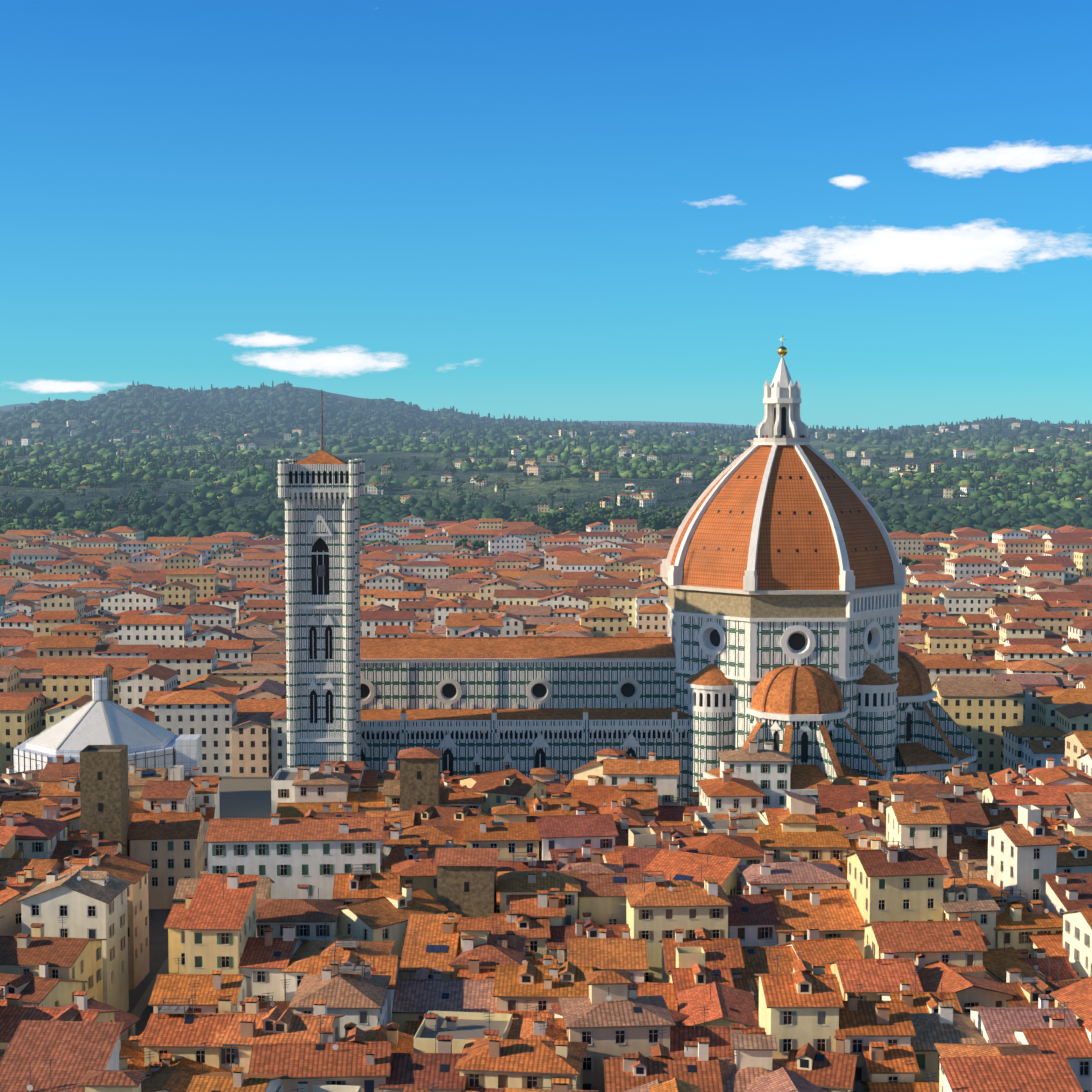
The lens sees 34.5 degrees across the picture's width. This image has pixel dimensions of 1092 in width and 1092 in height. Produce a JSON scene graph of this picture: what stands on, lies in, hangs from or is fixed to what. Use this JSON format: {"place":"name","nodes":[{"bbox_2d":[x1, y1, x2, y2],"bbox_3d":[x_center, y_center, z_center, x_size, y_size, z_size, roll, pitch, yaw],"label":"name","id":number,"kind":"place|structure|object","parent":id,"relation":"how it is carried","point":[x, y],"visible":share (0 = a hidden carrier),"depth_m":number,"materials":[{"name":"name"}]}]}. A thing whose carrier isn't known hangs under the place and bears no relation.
{"place":"outdoors","nodes":[
{"label":"outdoors","id":0,"kind":"place"},
{"bbox_2d":[0,595,4,615],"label":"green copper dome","id":1,"kind":"structure","parent":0,"point":[2,609],"depth_m":694.14,"materials":[{"name":"teal metal"}]},
{"bbox_2d":[131,779,271,1023],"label":"street pavement","id":2,"kind":"structure","parent":0,"point":[244,798],"depth_m":440.28,"materials":[{"name":"stone"}]},
{"bbox_2d":[12,671,201,775],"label":"baptistery","id":3,"kind":"structure","parent":2,"relation":"on","point":[100,718],"depth_m":418.08,"materials":[{"name":"white stone"}]},
{"bbox_2d":[278,390,364,767],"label":"bell tower","id":4,"kind":"structure","parent":2,"relation":"on","point":[321,491],"depth_m":390.96,"materials":[{"name":"stone"}]},
{"bbox_2d":[360,357,905,805],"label":"cathedral","id":5,"kind":"structure","parent":2,"relation":"on","point":[782,552],"depth_m":411.99,"materials":[{"name":"stone"}]},
{"bbox_2d":[778,335,786,356],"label":"ball and cross","id":6,"kind":"object","parent":5,"relation":"on","point":[782,350],"visible":1,"depth_m":424.01,"materials":[{"name":"gold metal"}]},
{"bbox_2d":[685,651,976,804],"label":"cathedral apses","id":7,"kind":"structure","parent":2,"relation":"on","point":[798,712],"depth_m":406.19,"materials":[{"name":"stone"}]},
{"bbox_2d":[0,387,1091,1035],"bbox_3d":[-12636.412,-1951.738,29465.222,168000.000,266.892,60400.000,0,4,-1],"label":"ground","id":8,"kind":"structure","parent":0,"point":[534,487],"depth_m":2032.74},
{"bbox_2d":[0,731,1091,1091],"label":"city","id":9,"kind":"object","parent":8,"relation":"on","point":[622,921],"visible":1,"depth_m":270.44,"materials":[{"name":"tile"}]},
{"bbox_2d":[0,515,1091,776],"bbox_3d":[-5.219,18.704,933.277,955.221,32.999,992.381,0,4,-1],"label":"city","id":10,"kind":"object","parent":8,"relation":"on","point":[180,635],"visible":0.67,"depth_m":710.94,"materials":[{"name":"tile"}]},
{"bbox_2d":[0,380,1091,554],"bbox_3d":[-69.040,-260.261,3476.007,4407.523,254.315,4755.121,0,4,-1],"label":"hills","id":11,"kind":"structure","parent":8,"relation":"on","point":[256,410],"depth_m":2923.33,"materials":[{"name":"green plant"}]},
{"bbox_2d":[0,410,1091,519],"bbox_3d":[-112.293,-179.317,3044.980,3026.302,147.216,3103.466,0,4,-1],"label":"hillside houses","id":12,"kind":"structure","parent":8,"relation":"on","point":[646,498],"depth_m":2522.56,"materials":[{"name":"tile"}]},
{"bbox_2d":[0,448,1091,567],"bbox_3d":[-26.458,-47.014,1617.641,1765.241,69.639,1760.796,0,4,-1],"label":"trees","id":13,"kind":"object","parent":8,"relation":"on","point":[672,516],"depth_m":1804.18,"materials":[{"name":"green plant"}]},
{"bbox_2d":[0,0,1091,429],"label":"sky","id":14,"kind":"structure","parent":0,"point":[589,210],"materials":[{"name":"blue"}]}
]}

